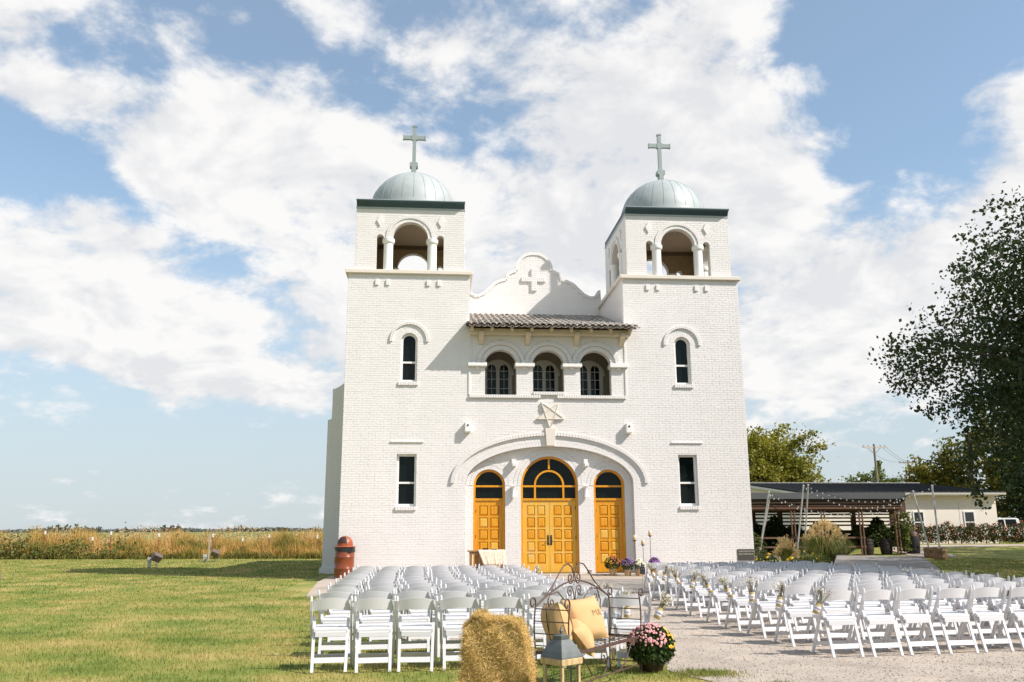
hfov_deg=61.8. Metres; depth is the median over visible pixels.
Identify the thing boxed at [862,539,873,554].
barrel
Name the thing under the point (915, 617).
folding chair
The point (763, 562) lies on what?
folding chair
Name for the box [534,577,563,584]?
folding chair
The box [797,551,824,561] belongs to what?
bed shrub
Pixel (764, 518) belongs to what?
light pole
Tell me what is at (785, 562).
folding chair
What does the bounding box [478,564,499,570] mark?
folding chair
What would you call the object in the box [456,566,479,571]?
folding chair
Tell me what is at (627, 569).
potted mum
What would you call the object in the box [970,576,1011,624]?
folding chair
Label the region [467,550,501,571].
side table
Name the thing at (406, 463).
window
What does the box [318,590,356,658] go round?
folding chair
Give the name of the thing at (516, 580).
folding chair
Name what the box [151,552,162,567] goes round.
floodlight
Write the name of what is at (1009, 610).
folding chair
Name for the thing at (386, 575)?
folding chair
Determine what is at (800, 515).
light pole
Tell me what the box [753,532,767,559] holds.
bed shrub
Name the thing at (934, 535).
rose bush
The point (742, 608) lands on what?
folding chair
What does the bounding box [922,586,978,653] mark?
folding chair
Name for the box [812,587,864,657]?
folding chair
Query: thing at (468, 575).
folding chair
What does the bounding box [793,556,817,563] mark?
bed shrub
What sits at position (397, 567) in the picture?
folding chair
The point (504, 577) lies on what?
folding chair
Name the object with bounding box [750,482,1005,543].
event hall
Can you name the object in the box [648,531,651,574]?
candle stand
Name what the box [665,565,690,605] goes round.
folding chair
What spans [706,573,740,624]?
folding chair
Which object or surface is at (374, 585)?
folding chair
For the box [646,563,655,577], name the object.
jar bouquet
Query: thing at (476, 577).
folding chair
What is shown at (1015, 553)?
ground
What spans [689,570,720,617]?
folding chair
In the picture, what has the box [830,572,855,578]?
folding chair
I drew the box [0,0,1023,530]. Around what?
sky
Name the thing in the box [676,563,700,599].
folding chair
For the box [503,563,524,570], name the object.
folding chair
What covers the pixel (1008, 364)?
shade tree
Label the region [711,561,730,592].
folding chair
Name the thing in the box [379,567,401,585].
folding chair
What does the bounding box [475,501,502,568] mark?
door
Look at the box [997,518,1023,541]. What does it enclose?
white truck
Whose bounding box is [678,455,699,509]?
window
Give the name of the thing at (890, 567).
folding chair
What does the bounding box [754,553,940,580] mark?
patio
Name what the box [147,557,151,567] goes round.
outlet post
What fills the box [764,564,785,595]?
folding chair
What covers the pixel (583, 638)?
pillow
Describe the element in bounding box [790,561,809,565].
folding chair
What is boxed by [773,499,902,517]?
string lights
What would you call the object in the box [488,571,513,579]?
folding chair
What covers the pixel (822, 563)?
folding chair
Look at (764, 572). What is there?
folding chair
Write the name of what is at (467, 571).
folding chair
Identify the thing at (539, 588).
folding chair
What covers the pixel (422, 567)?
folding chair
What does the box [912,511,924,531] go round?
window
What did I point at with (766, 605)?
folding chair
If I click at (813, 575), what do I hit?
folding chair
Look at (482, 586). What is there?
folding chair
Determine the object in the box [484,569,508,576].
folding chair
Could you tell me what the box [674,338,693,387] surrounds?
window
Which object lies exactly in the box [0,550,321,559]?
verge grass
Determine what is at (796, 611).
folding chair
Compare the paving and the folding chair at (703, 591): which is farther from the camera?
the paving
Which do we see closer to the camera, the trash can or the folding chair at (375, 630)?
the folding chair at (375, 630)
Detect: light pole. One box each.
[759,491,769,551]
[761,495,770,549]
[797,485,803,548]
[804,484,808,550]
[912,490,936,557]
[931,485,947,559]
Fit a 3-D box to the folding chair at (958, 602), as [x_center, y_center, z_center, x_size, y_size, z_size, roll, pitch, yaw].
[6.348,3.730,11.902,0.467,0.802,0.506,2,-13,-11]
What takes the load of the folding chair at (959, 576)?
on the gravel yard at (673, 628)
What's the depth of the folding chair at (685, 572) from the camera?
16.10 m
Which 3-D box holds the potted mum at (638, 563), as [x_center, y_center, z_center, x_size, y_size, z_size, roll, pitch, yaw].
[3.933,6.990,26.448,0.372,0.527,0.370,1,-12,-5]
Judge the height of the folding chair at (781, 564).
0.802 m
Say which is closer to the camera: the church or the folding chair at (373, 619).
the folding chair at (373, 619)
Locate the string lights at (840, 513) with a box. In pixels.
[770,493,911,515]
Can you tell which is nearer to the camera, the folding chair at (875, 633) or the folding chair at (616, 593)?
the folding chair at (616, 593)
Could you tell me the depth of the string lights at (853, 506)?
45.61 m
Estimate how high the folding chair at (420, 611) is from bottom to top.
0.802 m
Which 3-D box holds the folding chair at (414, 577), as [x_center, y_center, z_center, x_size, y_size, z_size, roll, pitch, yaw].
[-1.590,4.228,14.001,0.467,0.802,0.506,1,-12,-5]
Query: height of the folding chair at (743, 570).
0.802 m
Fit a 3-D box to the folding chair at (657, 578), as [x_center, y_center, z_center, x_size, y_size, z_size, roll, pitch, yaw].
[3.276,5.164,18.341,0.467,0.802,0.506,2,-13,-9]
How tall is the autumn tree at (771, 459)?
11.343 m
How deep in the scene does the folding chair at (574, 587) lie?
11.60 m
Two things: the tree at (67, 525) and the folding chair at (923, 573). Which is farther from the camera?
the tree at (67, 525)
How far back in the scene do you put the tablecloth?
25.96 m
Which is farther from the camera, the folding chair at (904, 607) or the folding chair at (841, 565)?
the folding chair at (841, 565)
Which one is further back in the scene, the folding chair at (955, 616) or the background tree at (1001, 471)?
the background tree at (1001, 471)
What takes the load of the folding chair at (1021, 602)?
on the gravel yard at (673, 628)
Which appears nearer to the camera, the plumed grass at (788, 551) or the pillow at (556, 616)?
the pillow at (556, 616)
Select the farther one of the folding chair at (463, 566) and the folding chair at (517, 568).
the folding chair at (463, 566)
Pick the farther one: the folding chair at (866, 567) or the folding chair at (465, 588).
the folding chair at (866, 567)
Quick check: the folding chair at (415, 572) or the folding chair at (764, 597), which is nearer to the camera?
the folding chair at (764, 597)
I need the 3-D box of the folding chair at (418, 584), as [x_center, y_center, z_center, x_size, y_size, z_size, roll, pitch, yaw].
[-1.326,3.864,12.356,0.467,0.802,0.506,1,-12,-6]
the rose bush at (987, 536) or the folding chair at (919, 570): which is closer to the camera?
the folding chair at (919, 570)
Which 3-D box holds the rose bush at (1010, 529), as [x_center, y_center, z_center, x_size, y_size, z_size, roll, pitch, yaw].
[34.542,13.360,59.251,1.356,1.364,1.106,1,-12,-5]
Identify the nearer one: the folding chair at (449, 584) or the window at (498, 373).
the folding chair at (449, 584)
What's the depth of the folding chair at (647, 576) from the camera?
19.13 m
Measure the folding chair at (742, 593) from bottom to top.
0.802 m
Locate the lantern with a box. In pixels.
[540,625,582,681]
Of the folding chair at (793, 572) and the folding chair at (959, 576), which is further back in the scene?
the folding chair at (793, 572)
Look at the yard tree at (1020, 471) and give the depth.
36.26 m
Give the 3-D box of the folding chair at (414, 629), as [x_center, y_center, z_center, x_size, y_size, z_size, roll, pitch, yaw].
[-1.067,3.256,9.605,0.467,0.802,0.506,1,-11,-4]
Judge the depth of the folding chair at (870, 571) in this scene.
15.51 m
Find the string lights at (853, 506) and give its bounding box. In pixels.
[805,487,910,508]
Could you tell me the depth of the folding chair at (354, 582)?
12.91 m
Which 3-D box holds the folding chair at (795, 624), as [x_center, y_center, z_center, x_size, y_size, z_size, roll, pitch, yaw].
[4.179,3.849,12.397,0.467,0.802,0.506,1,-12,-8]
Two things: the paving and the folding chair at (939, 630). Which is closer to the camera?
the folding chair at (939, 630)
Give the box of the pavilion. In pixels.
[751,493,917,555]
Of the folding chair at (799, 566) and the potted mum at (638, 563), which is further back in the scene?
the potted mum at (638, 563)
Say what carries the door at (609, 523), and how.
in the church
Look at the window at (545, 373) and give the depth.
30.14 m
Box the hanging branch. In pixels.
[954,432,991,514]
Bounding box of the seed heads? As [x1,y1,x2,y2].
[0,525,322,546]
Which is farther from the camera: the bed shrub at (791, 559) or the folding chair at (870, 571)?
the bed shrub at (791, 559)
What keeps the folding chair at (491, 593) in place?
on the ground at (1015, 553)
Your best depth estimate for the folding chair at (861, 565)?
17.89 m
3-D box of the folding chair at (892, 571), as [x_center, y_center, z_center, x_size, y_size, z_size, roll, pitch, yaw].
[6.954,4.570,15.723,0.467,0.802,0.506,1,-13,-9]
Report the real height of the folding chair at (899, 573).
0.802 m
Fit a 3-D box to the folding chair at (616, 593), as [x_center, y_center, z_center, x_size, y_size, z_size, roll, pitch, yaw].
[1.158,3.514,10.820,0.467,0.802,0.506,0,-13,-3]
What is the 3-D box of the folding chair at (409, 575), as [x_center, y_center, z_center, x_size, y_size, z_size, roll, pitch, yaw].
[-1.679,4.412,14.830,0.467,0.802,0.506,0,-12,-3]
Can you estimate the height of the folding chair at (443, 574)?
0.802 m
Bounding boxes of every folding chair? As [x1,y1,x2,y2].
[310,595,352,672]
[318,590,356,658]
[327,585,362,641]
[329,582,363,632]
[335,578,366,614]
[340,575,368,614]
[344,572,370,614]
[348,570,372,590]
[352,567,375,586]
[352,596,395,672]
[356,589,395,653]
[357,565,378,571]
[367,581,399,631]
[367,584,402,640]
[368,578,398,625]
[371,575,399,585]
[373,573,399,577]
[375,569,399,574]
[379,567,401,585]
[382,565,403,571]
[395,588,432,656]
[396,596,437,671]
[400,574,428,613]
[401,572,427,577]
[402,578,432,621]
[403,569,427,574]
[404,567,427,571]
[404,581,436,613]
[405,564,426,569]
[406,584,441,640]
[429,567,452,580]
[430,564,451,568]
[430,569,454,580]
[431,572,457,612]
[431,574,458,599]
[434,589,472,657]
[435,577,465,587]
[440,580,471,638]
[440,594,480,670]
[444,583,478,639]
[454,564,475,571]
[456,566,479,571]
[457,569,481,577]
[459,572,485,579]
[463,574,490,596]
[468,577,498,586]
[472,588,509,615]
[476,580,507,610]
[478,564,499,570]
[481,566,503,574]
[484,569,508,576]
[484,594,524,619]
[485,583,518,613]
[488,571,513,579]
[493,574,520,612]
[502,577,531,585]
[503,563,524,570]
[506,566,528,573]
[510,588,547,648]
[511,569,535,575]
[512,580,543,628]
[516,571,541,612]
[521,574,550,612]
[523,583,556,637]
[526,593,567,660]
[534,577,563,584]
[546,587,584,645]
[547,579,577,589]
[562,583,595,593]
[571,593,610,667]
[586,587,622,648]
[606,592,651,666]
[643,561,666,595]
[652,563,677,601]
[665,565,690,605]
[667,561,687,593]
[675,567,705,611]
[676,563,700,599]
[686,565,713,601]
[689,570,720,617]
[690,561,709,591]
[698,562,722,596]
[702,567,732,606]
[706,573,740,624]
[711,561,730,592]
[717,565,738,596]
[720,570,750,612]
[724,562,744,568]
[724,576,761,630]
[727,566,756,606]
[732,561,751,591]
[738,573,769,622]
[740,564,762,596]
[745,569,778,611]
[746,579,789,638]
[747,562,767,568]
[754,560,772,565]
[755,566,781,600]
[756,575,795,629]
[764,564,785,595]
[765,572,801,622]
[766,562,788,578]
[770,569,803,611]
[774,583,820,646]
[775,560,794,565]
[780,578,823,636]
[783,566,805,574]
[787,564,808,568]
[789,575,825,628]
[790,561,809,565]
[798,572,827,612]
[805,569,830,582]
[808,566,830,572]
[809,582,855,640]
[810,564,831,571]
[812,561,832,572]
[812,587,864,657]
[816,578,854,629]
[824,575,859,627]
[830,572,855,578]
[832,565,854,570]
[832,568,856,585]
[833,563,853,567]
[843,582,887,643]
[849,587,903,656]
[855,574,883,600]
[856,563,876,570]
[856,565,879,575]
[857,578,886,628]
[858,568,882,577]
[858,571,884,593]
[877,581,925,642]
[878,577,919,630]
[879,565,901,569]
[882,567,905,585]
[884,586,940,654]
[885,574,913,619]
[887,571,911,611]
[904,573,943,625]
[909,567,932,586]
[909,577,953,633]
[910,580,957,637]
[912,571,938,610]
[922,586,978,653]
[934,573,972,625]
[942,570,967,610]
[942,576,980,626]
[945,580,995,638]
[957,585,1013,651]
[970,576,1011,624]
[973,572,998,624]
[977,579,1023,635]
[994,585,1023,650]
[998,575,1023,625]
[1009,579,1023,634]
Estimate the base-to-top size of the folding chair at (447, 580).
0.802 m
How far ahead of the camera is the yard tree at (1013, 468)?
28.11 m
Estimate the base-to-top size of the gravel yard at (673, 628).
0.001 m
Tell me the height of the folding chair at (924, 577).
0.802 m
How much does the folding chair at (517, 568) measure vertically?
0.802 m
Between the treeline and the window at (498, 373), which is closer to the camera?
the window at (498, 373)
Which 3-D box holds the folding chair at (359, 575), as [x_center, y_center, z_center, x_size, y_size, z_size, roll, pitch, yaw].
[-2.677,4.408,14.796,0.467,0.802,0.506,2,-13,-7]
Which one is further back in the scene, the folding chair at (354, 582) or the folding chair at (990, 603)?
the folding chair at (354, 582)
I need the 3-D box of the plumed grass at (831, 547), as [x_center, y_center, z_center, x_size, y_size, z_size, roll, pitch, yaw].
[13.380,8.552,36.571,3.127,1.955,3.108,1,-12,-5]
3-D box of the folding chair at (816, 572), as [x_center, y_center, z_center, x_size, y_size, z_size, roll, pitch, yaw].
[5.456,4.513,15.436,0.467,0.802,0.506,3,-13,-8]
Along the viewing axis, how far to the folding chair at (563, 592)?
10.68 m
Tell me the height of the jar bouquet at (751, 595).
0.370 m
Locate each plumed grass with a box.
[772,534,800,560]
[795,519,864,563]
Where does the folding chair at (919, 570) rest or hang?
on the gravel yard at (673, 628)
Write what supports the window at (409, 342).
in the church
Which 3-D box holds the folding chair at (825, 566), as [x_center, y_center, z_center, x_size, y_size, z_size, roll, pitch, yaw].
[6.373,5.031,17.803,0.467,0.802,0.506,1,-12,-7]
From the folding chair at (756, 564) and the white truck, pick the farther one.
the white truck
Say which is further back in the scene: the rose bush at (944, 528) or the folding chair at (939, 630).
the rose bush at (944, 528)
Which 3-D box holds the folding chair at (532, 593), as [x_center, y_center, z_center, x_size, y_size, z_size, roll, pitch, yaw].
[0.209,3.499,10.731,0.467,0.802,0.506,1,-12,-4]
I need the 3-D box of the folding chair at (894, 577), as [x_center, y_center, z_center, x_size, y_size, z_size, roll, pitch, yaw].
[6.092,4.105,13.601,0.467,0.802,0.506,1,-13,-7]
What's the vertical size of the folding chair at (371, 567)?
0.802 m
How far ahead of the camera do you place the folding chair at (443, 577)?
13.89 m
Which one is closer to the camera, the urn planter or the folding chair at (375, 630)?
the folding chair at (375, 630)
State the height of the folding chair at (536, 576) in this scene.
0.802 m
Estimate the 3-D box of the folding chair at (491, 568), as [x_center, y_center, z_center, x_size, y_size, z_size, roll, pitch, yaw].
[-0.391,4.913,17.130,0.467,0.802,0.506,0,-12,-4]
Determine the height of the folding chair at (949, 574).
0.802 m
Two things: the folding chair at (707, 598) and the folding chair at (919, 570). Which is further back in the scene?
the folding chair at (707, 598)
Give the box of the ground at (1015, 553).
[0,537,1023,681]
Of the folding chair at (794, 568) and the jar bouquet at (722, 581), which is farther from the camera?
the folding chair at (794, 568)
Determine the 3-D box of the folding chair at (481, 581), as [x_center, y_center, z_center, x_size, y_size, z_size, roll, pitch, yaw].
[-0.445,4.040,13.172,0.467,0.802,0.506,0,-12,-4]
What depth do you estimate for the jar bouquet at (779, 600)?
11.29 m
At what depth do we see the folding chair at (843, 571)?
15.45 m
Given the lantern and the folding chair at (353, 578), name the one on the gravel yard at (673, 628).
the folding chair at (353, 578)
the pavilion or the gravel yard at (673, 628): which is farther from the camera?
the pavilion
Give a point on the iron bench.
(597, 646)
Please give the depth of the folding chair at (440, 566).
18.14 m
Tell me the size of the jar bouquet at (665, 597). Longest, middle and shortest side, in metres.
0.330 x 0.202 x 0.178 m
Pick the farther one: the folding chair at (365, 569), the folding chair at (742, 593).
the folding chair at (365, 569)
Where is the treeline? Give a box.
[0,526,322,532]
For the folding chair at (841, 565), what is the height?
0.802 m
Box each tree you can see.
[63,524,71,531]
[747,422,835,481]
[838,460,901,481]
[867,181,1023,485]
[898,443,982,488]
[931,400,1023,517]
[956,317,1023,504]
[957,261,1023,494]
[979,411,1015,517]
[991,457,1023,524]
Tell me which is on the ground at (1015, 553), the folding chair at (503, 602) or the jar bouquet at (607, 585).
the folding chair at (503, 602)
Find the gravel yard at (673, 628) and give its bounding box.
[315,593,1023,681]
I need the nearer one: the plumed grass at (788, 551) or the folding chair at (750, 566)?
the folding chair at (750, 566)
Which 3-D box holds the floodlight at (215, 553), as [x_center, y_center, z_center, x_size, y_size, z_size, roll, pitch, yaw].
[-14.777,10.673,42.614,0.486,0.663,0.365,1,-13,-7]
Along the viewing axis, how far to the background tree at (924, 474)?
79.05 m
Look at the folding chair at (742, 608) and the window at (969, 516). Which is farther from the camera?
the window at (969, 516)
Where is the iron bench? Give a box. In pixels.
[530,562,642,681]
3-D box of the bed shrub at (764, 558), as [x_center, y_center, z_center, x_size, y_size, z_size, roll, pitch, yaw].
[8.498,7.449,28.598,0.906,0.719,0.904,1,-12,-5]
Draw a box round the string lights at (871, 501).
[809,486,930,502]
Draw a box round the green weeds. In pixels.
[0,522,244,559]
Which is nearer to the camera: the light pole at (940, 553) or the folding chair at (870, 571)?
the folding chair at (870, 571)
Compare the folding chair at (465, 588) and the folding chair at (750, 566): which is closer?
the folding chair at (465, 588)
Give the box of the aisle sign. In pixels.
[640,561,645,584]
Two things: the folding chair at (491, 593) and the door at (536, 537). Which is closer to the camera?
the folding chair at (491, 593)
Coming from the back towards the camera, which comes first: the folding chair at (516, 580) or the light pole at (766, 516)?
the light pole at (766, 516)
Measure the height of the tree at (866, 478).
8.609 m
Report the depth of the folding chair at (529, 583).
12.37 m
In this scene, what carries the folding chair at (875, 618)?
on the gravel yard at (673, 628)
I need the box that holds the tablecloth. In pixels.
[478,549,505,564]
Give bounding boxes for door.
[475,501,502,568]
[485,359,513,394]
[523,501,549,572]
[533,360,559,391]
[549,500,576,572]
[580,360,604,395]
[596,500,623,571]
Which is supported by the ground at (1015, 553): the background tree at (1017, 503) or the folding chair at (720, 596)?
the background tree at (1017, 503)
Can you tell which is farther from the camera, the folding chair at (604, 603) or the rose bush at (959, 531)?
the rose bush at (959, 531)
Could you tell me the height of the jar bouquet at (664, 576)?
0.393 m
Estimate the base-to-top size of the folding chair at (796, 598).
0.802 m
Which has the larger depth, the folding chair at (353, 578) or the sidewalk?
the sidewalk
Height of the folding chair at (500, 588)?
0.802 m
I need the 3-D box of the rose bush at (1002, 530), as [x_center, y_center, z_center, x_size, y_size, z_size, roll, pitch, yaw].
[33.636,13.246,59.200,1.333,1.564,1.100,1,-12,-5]
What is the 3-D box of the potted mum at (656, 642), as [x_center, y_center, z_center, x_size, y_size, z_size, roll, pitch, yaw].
[1.514,3.340,9.336,0.552,0.505,0.542,1,-12,-5]
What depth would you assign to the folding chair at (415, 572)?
15.82 m
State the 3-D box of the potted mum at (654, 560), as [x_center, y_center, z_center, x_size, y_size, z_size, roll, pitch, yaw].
[4.490,7.079,26.939,0.406,0.561,0.398,1,-12,-5]
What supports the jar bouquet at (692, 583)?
attached to the folding chair at (703, 591)
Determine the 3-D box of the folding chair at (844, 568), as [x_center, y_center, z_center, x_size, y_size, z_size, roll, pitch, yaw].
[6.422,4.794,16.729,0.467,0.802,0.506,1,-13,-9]
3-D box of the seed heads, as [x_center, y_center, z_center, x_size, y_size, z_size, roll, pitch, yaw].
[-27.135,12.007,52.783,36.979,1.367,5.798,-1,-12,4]
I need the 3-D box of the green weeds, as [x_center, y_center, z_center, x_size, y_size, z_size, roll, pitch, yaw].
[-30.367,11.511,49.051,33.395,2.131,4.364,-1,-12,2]
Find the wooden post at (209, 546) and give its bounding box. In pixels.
[207,533,210,560]
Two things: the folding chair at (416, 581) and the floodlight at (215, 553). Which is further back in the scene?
the floodlight at (215, 553)
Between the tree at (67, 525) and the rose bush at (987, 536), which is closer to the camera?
the rose bush at (987, 536)
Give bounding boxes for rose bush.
[913,523,931,542]
[927,523,944,543]
[938,520,957,543]
[950,524,969,543]
[963,522,981,543]
[976,523,995,543]
[988,521,1008,543]
[1002,524,1020,543]
[1015,520,1023,542]
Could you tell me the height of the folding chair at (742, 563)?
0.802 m
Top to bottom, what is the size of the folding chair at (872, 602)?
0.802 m
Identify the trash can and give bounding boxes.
[334,536,355,578]
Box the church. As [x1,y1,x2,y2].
[319,125,754,575]
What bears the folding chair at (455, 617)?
on the ground at (1015, 553)
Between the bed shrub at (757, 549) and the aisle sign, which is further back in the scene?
the bed shrub at (757, 549)
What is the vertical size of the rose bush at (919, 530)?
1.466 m
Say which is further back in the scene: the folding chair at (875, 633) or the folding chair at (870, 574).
the folding chair at (870, 574)
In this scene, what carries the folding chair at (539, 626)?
on the ground at (1015, 553)
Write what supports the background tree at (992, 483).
on the ground at (1015, 553)
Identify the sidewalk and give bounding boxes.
[879,544,1023,557]
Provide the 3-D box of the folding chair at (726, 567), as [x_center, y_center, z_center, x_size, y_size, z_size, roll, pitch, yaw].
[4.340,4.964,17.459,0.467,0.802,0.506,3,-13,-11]
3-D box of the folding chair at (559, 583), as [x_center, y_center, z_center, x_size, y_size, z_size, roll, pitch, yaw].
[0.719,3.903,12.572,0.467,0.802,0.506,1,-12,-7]
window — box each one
[395,454,416,509]
[398,334,417,384]
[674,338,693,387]
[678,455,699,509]
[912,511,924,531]
[963,511,975,530]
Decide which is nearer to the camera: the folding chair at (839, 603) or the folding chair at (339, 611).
the folding chair at (339, 611)
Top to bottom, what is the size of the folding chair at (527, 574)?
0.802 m
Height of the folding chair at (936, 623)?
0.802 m
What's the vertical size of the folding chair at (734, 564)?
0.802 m
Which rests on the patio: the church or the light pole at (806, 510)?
the light pole at (806, 510)
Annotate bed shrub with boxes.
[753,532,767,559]
[755,553,778,562]
[785,557,806,562]
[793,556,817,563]
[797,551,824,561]
[807,553,830,562]
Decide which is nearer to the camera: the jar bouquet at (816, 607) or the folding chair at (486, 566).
the jar bouquet at (816, 607)
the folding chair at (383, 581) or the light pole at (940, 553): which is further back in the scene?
the light pole at (940, 553)
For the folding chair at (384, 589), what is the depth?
11.42 m
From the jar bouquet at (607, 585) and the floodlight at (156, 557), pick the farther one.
the floodlight at (156, 557)
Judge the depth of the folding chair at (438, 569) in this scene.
16.90 m
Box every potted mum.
[604,556,620,574]
[621,557,633,575]
[626,623,675,672]
[633,559,644,575]
[648,557,660,572]
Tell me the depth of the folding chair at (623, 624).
9.75 m
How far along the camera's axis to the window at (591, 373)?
30.27 m
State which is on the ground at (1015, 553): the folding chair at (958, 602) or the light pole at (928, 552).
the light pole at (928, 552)
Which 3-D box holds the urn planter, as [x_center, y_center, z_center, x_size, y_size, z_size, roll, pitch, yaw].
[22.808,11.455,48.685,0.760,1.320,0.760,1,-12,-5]
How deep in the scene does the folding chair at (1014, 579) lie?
12.91 m
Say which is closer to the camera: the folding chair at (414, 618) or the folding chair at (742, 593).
the folding chair at (414, 618)
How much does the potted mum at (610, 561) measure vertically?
0.586 m
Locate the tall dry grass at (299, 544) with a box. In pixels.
[0,522,322,558]
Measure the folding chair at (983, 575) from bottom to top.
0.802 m
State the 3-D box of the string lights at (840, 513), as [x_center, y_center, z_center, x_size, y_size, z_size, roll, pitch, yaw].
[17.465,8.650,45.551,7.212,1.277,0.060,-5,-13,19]
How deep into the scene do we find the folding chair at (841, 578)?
13.31 m
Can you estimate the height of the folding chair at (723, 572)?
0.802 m
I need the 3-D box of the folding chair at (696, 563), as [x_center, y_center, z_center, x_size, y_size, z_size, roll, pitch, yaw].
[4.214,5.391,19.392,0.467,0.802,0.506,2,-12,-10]
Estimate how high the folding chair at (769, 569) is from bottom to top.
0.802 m
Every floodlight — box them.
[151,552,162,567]
[210,549,220,561]
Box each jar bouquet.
[597,580,611,588]
[623,590,635,617]
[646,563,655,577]
[654,592,675,619]
[662,562,670,580]
[670,566,680,584]
[688,569,700,588]
[694,572,712,592]
[718,576,732,596]
[741,575,757,601]
[769,580,787,606]
[810,581,834,614]
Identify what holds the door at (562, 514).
in the church
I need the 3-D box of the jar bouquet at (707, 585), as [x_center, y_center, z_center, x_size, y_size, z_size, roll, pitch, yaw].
[3.096,3.923,13.861,0.222,0.369,0.204,-27,-9,-10]
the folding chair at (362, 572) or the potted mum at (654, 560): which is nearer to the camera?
the folding chair at (362, 572)
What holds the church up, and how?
on the ground at (1015, 553)
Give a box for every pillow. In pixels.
[541,602,572,639]
[562,595,609,638]
[570,618,593,657]
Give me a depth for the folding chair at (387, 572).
15.77 m
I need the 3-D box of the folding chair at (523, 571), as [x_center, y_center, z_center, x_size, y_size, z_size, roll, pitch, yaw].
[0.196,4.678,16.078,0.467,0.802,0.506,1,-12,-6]
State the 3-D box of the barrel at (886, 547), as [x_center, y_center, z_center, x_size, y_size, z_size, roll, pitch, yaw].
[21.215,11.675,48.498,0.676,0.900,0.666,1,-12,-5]
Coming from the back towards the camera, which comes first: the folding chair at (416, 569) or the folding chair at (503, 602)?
the folding chair at (416, 569)
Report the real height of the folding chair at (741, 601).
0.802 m
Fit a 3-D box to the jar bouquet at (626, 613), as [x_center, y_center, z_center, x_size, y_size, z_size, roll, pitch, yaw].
[1.458,3.280,10.673,0.177,0.330,0.202,5,-17,-4]
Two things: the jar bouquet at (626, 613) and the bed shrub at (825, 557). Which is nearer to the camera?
the jar bouquet at (626, 613)
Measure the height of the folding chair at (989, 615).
0.802 m
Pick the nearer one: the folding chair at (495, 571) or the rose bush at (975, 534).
the folding chair at (495, 571)
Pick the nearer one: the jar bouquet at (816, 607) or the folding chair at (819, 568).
the jar bouquet at (816, 607)
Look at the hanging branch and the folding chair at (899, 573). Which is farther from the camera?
the hanging branch
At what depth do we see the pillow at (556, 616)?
8.30 m
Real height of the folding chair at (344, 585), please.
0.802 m
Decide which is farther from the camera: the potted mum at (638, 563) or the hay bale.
the potted mum at (638, 563)
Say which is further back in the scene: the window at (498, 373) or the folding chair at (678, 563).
the window at (498, 373)
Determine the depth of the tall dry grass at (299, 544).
49.68 m
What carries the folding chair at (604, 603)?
on the ground at (1015, 553)
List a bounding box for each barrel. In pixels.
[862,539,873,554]
[880,539,892,554]
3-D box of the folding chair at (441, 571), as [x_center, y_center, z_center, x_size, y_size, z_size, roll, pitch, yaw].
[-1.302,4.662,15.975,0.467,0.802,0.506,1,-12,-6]
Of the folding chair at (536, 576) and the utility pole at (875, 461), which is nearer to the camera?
the folding chair at (536, 576)
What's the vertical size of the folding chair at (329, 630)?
0.802 m
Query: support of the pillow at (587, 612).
on the iron bench
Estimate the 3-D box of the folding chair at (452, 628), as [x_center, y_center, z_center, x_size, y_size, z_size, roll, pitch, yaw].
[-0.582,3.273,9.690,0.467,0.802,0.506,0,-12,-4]
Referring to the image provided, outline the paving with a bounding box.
[306,573,754,596]
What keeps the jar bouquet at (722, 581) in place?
attached to the folding chair at (741, 601)
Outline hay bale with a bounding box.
[454,607,540,681]
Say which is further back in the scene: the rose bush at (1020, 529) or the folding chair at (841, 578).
the rose bush at (1020, 529)
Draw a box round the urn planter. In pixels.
[906,530,919,553]
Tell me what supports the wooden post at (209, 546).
on the ground at (1015, 553)
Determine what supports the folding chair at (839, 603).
on the gravel yard at (673, 628)
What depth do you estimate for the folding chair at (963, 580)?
12.73 m
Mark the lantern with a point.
(561, 658)
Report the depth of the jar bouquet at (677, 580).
16.02 m
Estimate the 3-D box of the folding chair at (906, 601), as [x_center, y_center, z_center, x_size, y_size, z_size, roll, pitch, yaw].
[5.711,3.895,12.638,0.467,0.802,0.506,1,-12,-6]
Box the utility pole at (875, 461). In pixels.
[862,444,885,481]
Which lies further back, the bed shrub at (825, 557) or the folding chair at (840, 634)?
the bed shrub at (825, 557)
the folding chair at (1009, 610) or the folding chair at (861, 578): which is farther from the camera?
the folding chair at (861, 578)
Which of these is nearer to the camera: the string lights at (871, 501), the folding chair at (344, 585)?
the folding chair at (344, 585)
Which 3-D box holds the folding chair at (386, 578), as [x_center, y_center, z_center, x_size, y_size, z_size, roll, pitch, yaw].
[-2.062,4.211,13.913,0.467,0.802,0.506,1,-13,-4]
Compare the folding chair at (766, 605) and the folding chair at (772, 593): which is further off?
the folding chair at (772, 593)

